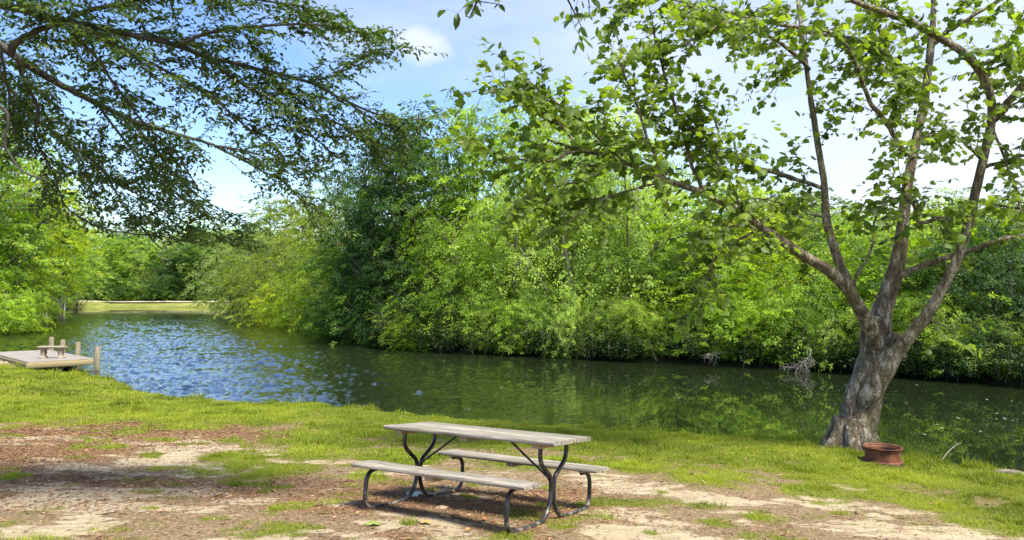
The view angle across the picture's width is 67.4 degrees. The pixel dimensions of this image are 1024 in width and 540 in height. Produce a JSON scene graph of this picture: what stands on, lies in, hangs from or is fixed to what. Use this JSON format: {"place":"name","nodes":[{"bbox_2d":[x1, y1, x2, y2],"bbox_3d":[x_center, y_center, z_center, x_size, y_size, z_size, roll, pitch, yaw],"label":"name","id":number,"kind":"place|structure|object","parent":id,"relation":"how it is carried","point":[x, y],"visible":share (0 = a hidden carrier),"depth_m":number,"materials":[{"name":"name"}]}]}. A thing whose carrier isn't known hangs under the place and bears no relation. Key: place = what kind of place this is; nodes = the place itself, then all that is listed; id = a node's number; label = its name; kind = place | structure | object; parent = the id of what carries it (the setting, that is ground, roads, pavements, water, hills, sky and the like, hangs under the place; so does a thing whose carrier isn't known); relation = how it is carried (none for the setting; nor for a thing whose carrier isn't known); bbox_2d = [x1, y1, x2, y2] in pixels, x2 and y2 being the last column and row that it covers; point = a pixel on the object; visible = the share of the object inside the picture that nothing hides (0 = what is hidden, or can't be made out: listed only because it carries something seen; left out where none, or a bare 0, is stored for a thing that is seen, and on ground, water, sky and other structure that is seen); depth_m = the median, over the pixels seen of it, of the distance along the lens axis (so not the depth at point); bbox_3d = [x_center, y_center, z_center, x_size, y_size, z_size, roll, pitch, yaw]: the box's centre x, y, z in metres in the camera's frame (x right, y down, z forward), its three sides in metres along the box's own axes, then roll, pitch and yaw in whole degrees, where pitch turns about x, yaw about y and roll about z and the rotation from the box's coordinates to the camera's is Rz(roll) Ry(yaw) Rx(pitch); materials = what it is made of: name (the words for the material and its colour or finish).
{"place":"outdoors","nodes":[
{"label":"outdoors","id":0,"kind":"place"},
{"bbox_2d":[0,307,1023,471],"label":"water","id":1,"kind":"structure","parent":0,"point":[177,351],"depth_m":25.06,"materials":[{"name":"green liquid"}]},
{"bbox_2d":[0,337,99,370],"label":"dock","id":2,"kind":"object","parent":1,"relation":"in","point":[29,359],"visible":0.81,"depth_m":29.88,"materials":[{"name":"yellow wood"}]},
{"bbox_2d":[37,346,67,358],"bbox_3d":[-17.955,3.208,30.014,1.000,0.475,0.405,0,-2,-2],"label":"stone bench","id":3,"kind":"object","parent":2,"relation":"on","point":[44,349],"visible":1,"depth_m":29.90,"materials":[{"name":"white stone"}]},
{"bbox_2d":[0,299,1023,539],"bbox_3d":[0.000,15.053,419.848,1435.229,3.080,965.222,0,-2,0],"label":"ground","id":4,"kind":"structure","parent":0,"point":[624,527],"depth_m":7.80,"materials":[{"name":"beige soil"}]},
{"bbox_2d":[0,281,72,333],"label":"bush","id":5,"kind":"object","parent":4,"relation":"on","point":[7,320],"visible":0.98,"depth_m":55.70,"materials":[{"name":"green plant"}]},
{"bbox_2d":[0,144,83,280],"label":"tree","id":6,"kind":"object","parent":4,"relation":"on","point":[35,167],"visible":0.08,"depth_m":96.74,"materials":[{"name":"green plant"}]},
{"bbox_2d":[0,99,85,326],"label":"tree","id":7,"kind":"object","parent":4,"relation":"on","point":[6,270],"visible":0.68,"depth_m":60.84,"materials":[{"name":"green plant"}]},
{"bbox_2d":[0,198,96,327],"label":"tree","id":8,"kind":"object","parent":4,"relation":"on","point":[23,233],"visible":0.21,"depth_m":66.29,"materials":[{"name":"green plant"}]},
{"bbox_2d":[0,156,112,320],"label":"tree","id":9,"kind":"object","parent":4,"relation":"on","point":[76,207],"visible":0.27,"depth_m":79.02,"materials":[{"name":"green plant"}]},
{"bbox_2d":[32,184,110,301],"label":"tree","id":10,"kind":"object","parent":4,"relation":"on","point":[74,210],"visible":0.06,"depth_m":105.27,"materials":[{"name":"green plant"}]},
{"bbox_2d":[43,226,108,314],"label":"tree","id":11,"kind":"object","parent":4,"relation":"on","point":[76,264],"visible":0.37,"depth_m":104.06,"materials":[{"name":"green plant"}]},
{"bbox_2d":[52,208,105,311],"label":"tree","id":12,"kind":"object","parent":4,"relation":"on","point":[93,281],"visible":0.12,"depth_m":118.77,"materials":[{"name":"green plant"}]},
{"bbox_2d":[64,219,119,309],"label":"tree","id":13,"kind":"object","parent":4,"relation":"on","point":[91,294],"visible":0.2,"depth_m":135.75,"materials":[{"name":"green plant"}]},
{"bbox_2d":[85,265,138,300],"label":"bush","id":14,"kind":"object","parent":4,"relation":"on","point":[106,287],"visible":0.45,"depth_m":165.35,"materials":[{"name":"green plant"}]},
{"bbox_2d":[91,275,147,300],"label":"bush","id":15,"kind":"object","parent":4,"relation":"on","point":[121,292],"visible":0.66,"depth_m":164.68,"materials":[{"name":"green plant"}]},
{"bbox_2d":[84,234,169,300],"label":"tree","id":16,"kind":"object","parent":4,"relation":"on","point":[113,250],"visible":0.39,"depth_m":168.47,"materials":[{"name":"green plant"}]},
{"bbox_2d":[101,231,161,292],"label":"tree","id":17,"kind":"object","parent":4,"relation":"on","point":[126,252],"visible":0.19,"depth_m":171.01,"materials":[{"name":"green plant"}]},
{"bbox_2d":[101,222,163,292],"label":"tree","id":18,"kind":"object","parent":4,"relation":"on","point":[133,252],"visible":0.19,"depth_m":170.72,"materials":[{"name":"green plant"}]},
{"bbox_2d":[110,240,163,300],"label":"tree","id":19,"kind":"object","parent":4,"relation":"on","point":[140,266],"visible":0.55,"depth_m":167.42,"materials":[{"name":"green plant"}]},
{"bbox_2d":[114,271,162,300],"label":"bush","id":20,"kind":"object","parent":4,"relation":"on","point":[136,291],"visible":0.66,"depth_m":165.40,"materials":[{"name":"green plant"}]},
{"bbox_2d":[104,235,177,282],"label":"tree","id":21,"kind":"object","parent":4,"relation":"on","point":[141,239],"visible":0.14,"depth_m":172.53,"materials":[{"name":"green plant"}]},
{"bbox_2d":[130,264,179,300],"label":"bush","id":22,"kind":"object","parent":4,"relation":"on","point":[154,297],"visible":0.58,"depth_m":165.22,"materials":[{"name":"green plant"}]},
{"bbox_2d":[138,234,192,286],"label":"tree","id":23,"kind":"object","parent":4,"relation":"on","point":[161,252],"visible":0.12,"depth_m":171.23,"materials":[{"name":"green plant"}]},
{"bbox_2d":[145,276,189,300],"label":"bush","id":24,"kind":"object","parent":4,"relation":"on","point":[171,299],"visible":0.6,"depth_m":165.12,"materials":[{"name":"green plant"}]},
{"bbox_2d":[133,244,217,300],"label":"tree","id":25,"kind":"object","parent":4,"relation":"on","point":[176,260],"visible":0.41,"depth_m":166.74,"materials":[{"name":"green plant"}]},
{"bbox_2d":[157,271,214,300],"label":"bush","id":26,"kind":"object","parent":4,"relation":"on","point":[179,293],"visible":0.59,"depth_m":164.92,"materials":[{"name":"green plant"}]},
{"bbox_2d":[165,239,233,299],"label":"tree","id":27,"kind":"object","parent":4,"relation":"on","point":[195,249],"visible":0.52,"depth_m":165.73,"materials":[{"name":"green plant"}]},
{"bbox_2d":[177,264,225,300],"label":"bush","id":28,"kind":"object","parent":4,"relation":"on","point":[190,283],"visible":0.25,"depth_m":165.40,"materials":[{"name":"green plant"}]},
{"bbox_2d":[176,226,275,314],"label":"bush","id":29,"kind":"object","parent":4,"relation":"on","point":[208,277],"visible":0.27,"depth_m":95.14,"materials":[{"name":"green plant"}]},
{"bbox_2d":[0,0,459,254],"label":"overhanging tree","id":30,"kind":"object","parent":4,"relation":"on","point":[83,33],"visible":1,"depth_m":6.68,"materials":[{"name":"green plant"}]},
{"bbox_2d":[195,236,292,319],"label":"bush","id":31,"kind":"object","parent":4,"relation":"on","point":[239,281],"visible":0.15,"depth_m":82.46,"materials":[{"name":"green plant"}]},
{"bbox_2d":[201,240,317,325],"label":"bush","id":32,"kind":"object","parent":4,"relation":"on","point":[252,269],"visible":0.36,"depth_m":72.73,"materials":[{"name":"green plant"}]},
{"bbox_2d":[205,191,313,303],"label":"tree","id":33,"kind":"object","parent":4,"relation":"on","point":[254,212],"visible":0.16,"depth_m":90.63,"materials":[{"name":"green plant"}]},
{"bbox_2d":[228,271,312,326],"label":"bush","id":34,"kind":"object","parent":4,"relation":"on","point":[272,322],"visible":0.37,"depth_m":68.26,"materials":[{"name":"green plant"}]},
{"bbox_2d":[215,188,338,316],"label":"tree","id":35,"kind":"object","parent":4,"relation":"on","point":[287,225],"visible":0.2,"depth_m":74.71,"materials":[{"name":"green plant"}]},
{"bbox_2d":[253,253,337,333],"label":"bush","id":36,"kind":"object","parent":4,"relation":"on","point":[297,302],"visible":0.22,"depth_m":60.17,"materials":[{"name":"green plant"}]},
{"bbox_2d":[263,237,381,336],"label":"tree","id":37,"kind":"object","parent":4,"relation":"on","point":[315,312],"visible":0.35,"depth_m":51.86,"materials":[{"name":"green plant"}]},
{"bbox_2d":[269,179,383,330],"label":"tree","id":38,"kind":"object","parent":4,"relation":"on","point":[311,249],"visible":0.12,"depth_m":60.47,"materials":[{"name":"green plant"}]},
{"bbox_2d":[282,166,426,334],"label":"tree","id":39,"kind":"object","parent":4,"relation":"on","point":[334,257],"visible":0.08,"depth_m":51.84,"materials":[{"name":"green plant"}]},
{"bbox_2d":[299,249,418,345],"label":"bush","id":40,"kind":"object","parent":4,"relation":"on","point":[349,327],"visible":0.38,"depth_m":44.63,"materials":[{"name":"green plant"}]},
{"bbox_2d":[306,143,421,340],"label":"tree","id":41,"kind":"object","parent":4,"relation":"on","point":[350,227],"visible":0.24,"depth_m":48.28,"materials":[{"name":"green plant"}]},
{"bbox_2d":[340,275,443,350],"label":"bush","id":42,"kind":"object","parent":4,"relation":"on","point":[392,306],"visible":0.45,"depth_m":41.76,"materials":[{"name":"green plant"}]},
{"bbox_2d":[294,100,490,335],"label":"tree","id":43,"kind":"object","parent":4,"relation":"on","point":[383,208],"visible":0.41,"depth_m":44.30,"materials":[{"name":"green plant"}]},
{"bbox_2d":[366,304,440,348],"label":"bush","id":44,"kind":"object","parent":4,"relation":"on","point":[400,327],"visible":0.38,"depth_m":40.69,"materials":[{"name":"green plant"}]},
{"bbox_2d":[371,313,448,351],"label":"bush","id":45,"kind":"object","parent":4,"relation":"on","point":[410,346],"visible":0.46,"depth_m":39.81,"materials":[{"name":"green plant"}]},
{"bbox_2d":[357,124,470,303],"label":"tree","id":46,"kind":"object","parent":4,"relation":"on","point":[410,227],"visible":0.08,"depth_m":47.70,"materials":[{"name":"green plant"}]},
{"bbox_2d":[355,131,512,337],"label":"tree","id":47,"kind":"object","parent":4,"relation":"on","point":[450,197],"visible":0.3,"depth_m":42.80,"materials":[{"name":"green plant"}]},
{"bbox_2d":[418,285,477,351],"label":"bush","id":48,"kind":"object","parent":4,"relation":"on","point":[447,321],"visible":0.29,"depth_m":39.50,"materials":[{"name":"green plant"}]},
{"bbox_2d":[373,200,523,349],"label":"tree","id":49,"kind":"object","parent":4,"relation":"on","point":[426,299],"visible":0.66,"depth_m":39.62,"materials":[{"name":"green plant"}]},
{"bbox_2d":[351,421,608,533],"bbox_3d":[-0.275,1.915,7.334,1.905,0.751,1.628,-2,-8,31],"label":"picnic table","id":50,"kind":"object","parent":4,"relation":"on","point":[539,441],"visible":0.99,"depth_m":7.11,"materials":[{"name":"grey wood"}]},
{"bbox_2d":[396,85,564,317],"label":"tree","id":51,"kind":"object","parent":4,"relation":"on","point":[468,131],"visible":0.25,"depth_m":43.74,"materials":[{"name":"green plant"}]},
{"bbox_2d":[439,293,525,351],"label":"bush","id":52,"kind":"object","parent":4,"relation":"on","point":[482,314],"visible":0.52,"depth_m":38.25,"materials":[{"name":"green plant"}]},
{"bbox_2d":[0,416,1022,539],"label":"leaf litter","id":53,"kind":"object","parent":4,"relation":"on","point":[25,448],"visible":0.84,"depth_m":8.11,"materials":[{"name":"brown plant"}]},
{"bbox_2d":[0,362,1023,539],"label":"grass","id":54,"kind":"structure","parent":4,"relation":"on","point":[47,406],"depth_m":11.09,"materials":[{"name":"green plant"}]},
{"bbox_2d":[431,179,592,352],"bbox_3d":[0.194,-0.120,40.122,8.654,9.394,8.227,0,-2,16],"label":"tree","id":55,"kind":"object","parent":4,"relation":"on","point":[522,278],"visible":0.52,"depth_m":38.91,"materials":[{"name":"green plant"}]},
{"bbox_2d":[476,288,552,355],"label":"bush","id":56,"kind":"object","parent":4,"relation":"on","point":[509,320],"visible":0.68,"depth_m":36.81,"materials":[{"name":"green plant"}]},
{"bbox_2d":[437,0,600,54],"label":"overhead tree","id":57,"kind":"object","parent":4,"relation":"on","point":[476,10],"visible":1,"depth_m":4.40,"materials":[{"name":"green plant"}]},
{"bbox_2d":[446,97,608,307],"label":"tree","id":58,"kind":"object","parent":4,"relation":"on","point":[537,130],"visible":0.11,"depth_m":45.44,"materials":[{"name":"green plant"}]},
{"bbox_2d":[490,286,573,351],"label":"bush","id":59,"kind":"object","parent":4,"relation":"on","point":[534,304],"visible":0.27,"depth_m":37.21,"materials":[{"name":"green plant"}]},
{"bbox_2d":[465,221,639,324],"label":"tree","id":60,"kind":"object","parent":4,"relation":"on","point":[559,258],"visible":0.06,"depth_m":42.54,"materials":[{"name":"green plant"}]},
{"bbox_2d":[432,78,694,345],"bbox_3d":[3.168,-2.988,41.921,13.050,15.767,13.726,-1,-2,18],"label":"tree","id":61,"kind":"object","parent":4,"relation":"on","point":[564,255],"visible":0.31,"depth_m":39.75,"materials":[{"name":"green plant"}]},
{"bbox_2d":[527,286,599,358],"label":"bush","id":62,"kind":"object","parent":4,"relation":"on","point":[566,315],"visible":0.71,"depth_m":35.25,"materials":[{"name":"green plant"}]},
{"bbox_2d":[549,294,647,357],"bbox_3d":[4.190,2.594,36.086,5.347,3.062,5.500,0,-2,9],"label":"bush","id":63,"kind":"object","parent":4,"relation":"on","point":[600,306],"visible":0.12,"depth_m":35.73,"materials":[{"name":"green plant"}]},
{"bbox_2d":[566,303,634,355],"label":"bush","id":64,"kind":"object","parent":4,"relation":"on","point":[607,323],"visible":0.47,"depth_m":34.75,"materials":[{"name":"green plant"}]},
{"bbox_2d":[533,99,714,311],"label":"tree","id":65,"kind":"object","parent":4,"relation":"on","point":[653,142],"visible":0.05,"depth_m":44.12,"materials":[{"name":"green plant"}]},
{"bbox_2d":[573,280,678,358],"bbox_3d":[5.438,2.316,34.993,4.591,3.648,4.146,-1,-2,26],"label":"bush","id":66,"kind":"object","parent":4,"relation":"on","point":[617,299],"visible":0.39,"depth_m":34.39,"materials":[{"name":"green plant"}]},
{"bbox_2d":[542,143,718,342],"bbox_3d":[6.387,-1.092,38.308,8.922,10.935,8.499,-1,-2,23],"label":"tree","id":67,"kind":"object","parent":4,"relation":"on","point":[628,236],"visible":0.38,"depth_m":37.55,"materials":[{"name":"green plant"}]},
{"bbox_2d":[586,293,680,357],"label":"bush","id":68,"kind":"object","parent":4,"relation":"on","point":[653,319],"visible":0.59,"depth_m":33.85,"materials":[{"name":"green plant"}]},
{"bbox_2d":[586,154,719,308],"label":"tree","id":69,"kind":"object","parent":4,"relation":"on","point":[681,171],"visible":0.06,"depth_m":43.45,"materials":[{"name":"green plant"}]},
{"bbox_2d":[578,234,731,349],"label":"tree","id":70,"kind":"object","parent":4,"relation":"on","point":[634,262],"visible":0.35,"depth_m":36.11,"materials":[{"name":"green plant"}]},
{"bbox_2d":[582,213,745,312],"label":"tree","id":71,"kind":"object","parent":4,"relation":"on","point":[686,215],"visible":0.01,"depth_m":41.76,"materials":[{"name":"green plant"}]},
{"bbox_2d":[311,296,1023,385],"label":"undergrowth","id":72,"kind":"object","parent":4,"relation":"on","point":[931,363],"visible":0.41,"depth_m":32.74,"materials":[{"name":"green plant"}]},
{"bbox_2d":[642,306,710,358],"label":"bush","id":73,"kind":"object","parent":4,"relation":"on","point":[672,344],"visible":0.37,"depth_m":33.68,"materials":[{"name":"green plant"}]},
{"bbox_2d":[600,177,790,322],"bbox_3d":[8.617,-0.325,37.642,9.612,8.541,8.893,1,-2,-22],"label":"tree","id":74,"kind":"object","parent":4,"relation":"on","point":[686,238],"visible":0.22,"depth_m":36.97,"materials":[{"name":"green plant"}]},
{"bbox_2d":[669,284,754,360],"bbox_3d":[8.672,2.229,33.766,3.933,3.455,4.129,0,-2,-4],"label":"bush","id":75,"kind":"object","parent":4,"relation":"on","point":[694,314],"visible":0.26,"depth_m":32.80,"materials":[{"name":"green plant"}]},
{"bbox_2d":[632,235,818,358],"bbox_3d":[9.316,1.322,34.083,8.767,5.626,7.892,-1,-2,18],"label":"bush","id":76,"kind":"object","parent":4,"relation":"on","point":[730,275],"visible":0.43,"depth_m":32.91,"materials":[{"name":"green plant"}]},
{"bbox_2d":[428,0,1023,450],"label":"sycamore tree","id":77,"kind":"object","parent":4,"relation":"on","point":[854,422],"visible":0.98,"depth_m":11.44,"materials":[{"name":"green plant"}]},
{"bbox_2d":[701,280,759,361],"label":"bush","id":78,"kind":"object","parent":4,"relation":"on","point":[730,343],"visible":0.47,"depth_m":32.18,"materials":[{"name":"green plant"}]},
{"bbox_2d":[662,189,847,342],"bbox_3d":[11.621,0.073,35.467,8.101,7.880,9.185,-1,-2,37],"label":"tree","id":79,"kind":"object","parent":4,"relation":"on","point":[758,254],"visible":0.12,"depth_m":34.81,"materials":[{"name":"green plant"}]},
{"bbox_2d":[692,269,839,365],"bbox_3d":[10.846,2.040,31.816,5.172,4.137,5.728,1,-2,-39],"label":"bush","id":80,"kind":"object","parent":4,"relation":"on","point":[768,302],"visible":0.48,"depth_m":31.16,"materials":[{"name":"green plant"}]},
{"bbox_2d":[729,301,826,361],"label":"bush","id":81,"kind":"object","parent":4,"relation":"on","point":[788,334],"visible":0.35,"depth_m":30.87,"materials":[{"name":"green plant"}]},
{"bbox_2d":[715,180,852,287],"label":"tree","id":82,"kind":"object","parent":4,"relation":"on","point":[812,192],"visible":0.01,"depth_m":43.04,"materials":[{"name":"green plant"}]},
{"bbox_2d":[717,244,888,376],"bbox_3d":[12.653,1.594,31.646,7.441,5.325,7.234,1,-2,-26],"label":"bush","id":83,"kind":"object","parent":4,"relation":"on","point":[815,286],"visible":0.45,"depth_m":30.58,"materials":[{"name":"green plant"}]},
{"bbox_2d":[775,301,859,366],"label":"bush","id":84,"kind":"object","parent":4,"relation":"on","point":[825,328],"visible":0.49,"depth_m":29.65,"materials":[{"name":"green plant"}]},
{"bbox_2d":[722,190,915,334],"bbox_3d":[13.874,0.137,34.936,10.116,7.850,9.106,0,-2,-12],"label":"tree","id":85,"kind":"object","parent":4,"relation":"on","point":[818,235],"visible":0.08,"depth_m":34.28,"materials":[{"name":"green plant"}]},
{"bbox_2d":[765,187,873,298],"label":"tree","id":86,"kind":"object","parent":4,"relation":"on","point":[838,202],"visible":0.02,"depth_m":43.50,"materials":[{"name":"green plant"}]},
{"bbox_2d":[749,195,932,322],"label":"tree","id":87,"kind":"object","parent":4,"relation":"on","point":[848,237],"visible":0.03,"depth_m":37.27,"materials":[{"name":"green plant"}]},
{"bbox_2d":[820,288,896,367],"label":"bush","id":88,"kind":"object","parent":4,"relation":"on","point":[850,318],"visible":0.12,"depth_m":29.70,"materials":[{"name":"green plant"}]},
{"bbox_2d":[862,443,903,465],"bbox_3d":[5.360,2.668,11.105,0.545,0.239,0.545,0,-2,0],"label":"fire ring","id":89,"kind":"object","parent":4,"relation":"on","point":[885,454],"visible":0.97,"depth_m":10.95,"materials":[{"name":"brown metal"}]},
{"bbox_2d":[797,203,999,358],"bbox_3d":[14.579,0.547,30.747,8.296,6.746,7.317,-1,-2,41],"label":"tree","id":90,"kind":"object","parent":4,"relation":"on","point":[872,269],"visible":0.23,"depth_m":30.48,"materials":[{"name":"green plant"}]},
{"bbox_2d":[796,196,1021,314],"bbox_3d":[18.789,0.116,37.434,12.971,7.331,11.677,1,-2,-41],"label":"tree","id":91,"kind":"object","parent":4,"relation":"on","point":[880,238],"visible":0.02,"depth_m":36.84,"materials":[{"name":"green plant"}]},
{"bbox_2d":[836,279,990,372],"bbox_3d":[14.851,2.154,28.680,5.100,3.580,4.606,0,-2,12],"label":"bush","id":92,"kind":"object","parent":4,"relation":"on","point":[856,332],"visible":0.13,"depth_m":27.94,"materials":[{"name":"green plant"}]},
{"bbox_2d":[805,186,1022,353],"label":"tree","id":93,"kind":"object","parent":4,"relation":"on","point":[921,236],"visible":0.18,"depth_m":29.21,"materials":[{"name":"green plant"}]},
{"bbox_2d":[848,290,994,378],"bbox_3d":[14.854,2.208,27.748,4.698,3.296,4.941,1,-2,-41],"label":"bush","id":94,"kind":"object","parent":4,"relation":"on","point":[926,332],"visible":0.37,"depth_m":26.96,"materials":[{"name":"green plant"}]},
{"bbox_2d":[849,186,1022,299],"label":"tree","id":95,"kind":"object","parent":4,"relation":"on","point":[969,189],"visible":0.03,"depth_m":38.56,"materials":[{"name":"green plant"}]},
{"bbox_2d":[852,230,1023,370],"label":"tree","id":96,"kind":"object","parent":4,"relation":"on","point":[960,288],"visible":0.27,"depth_m":27.14,"materials":[{"name":"green plant"}]},
{"bbox_2d":[889,186,1023,332],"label":"tree","id":97,"kind":"object","parent":4,"relation":"on","point":[987,223],"visible":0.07,"depth_m":29.69,"materials":[{"name":"green plant"}]},
{"bbox_2d":[890,184,1023,342],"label":"tree","id":98,"kind":"object","parent":4,"relation":"on","point":[981,224],"visible":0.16,"depth_m":29.00,"materials":[{"name":"green plant"}]},
{"bbox_2d":[918,316,1023,378],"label":"bush","id":99,"kind":"object","parent":4,"relation":"on","point":[972,358],"visible":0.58,"depth_m":25.69,"materials":[{"name":"green plant"}]},
{"bbox_2d":[921,195,1023,372],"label":"tree","id":100,"kind":"object","parent":4,"relation":"on","point":[1015,257],"visible":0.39,"depth_m":26.55,"materials":[{"name":"green plant"}]},
{"bbox_2d":[923,310,1023,380],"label":"bush","id":101,"kind":"object","parent":4,"relation":"on","point":[992,350],"visible":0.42,"depth_m":25.65,"materials":[{"name":"green plant"}]},
{"bbox_2d":[986,295,1023,371],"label":"bush","id":102,"kind":"object","parent":4,"relation":"on","point":[1020,325],"visible":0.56,"depth_m":25.10,"materials":[{"name":"green plant"}]},
{"bbox_2d":[0,0,1023,283],"label":"sky","id":103,"kind":"structure","parent":0,"point":[847,164],"materials":[{"name":"blue"}]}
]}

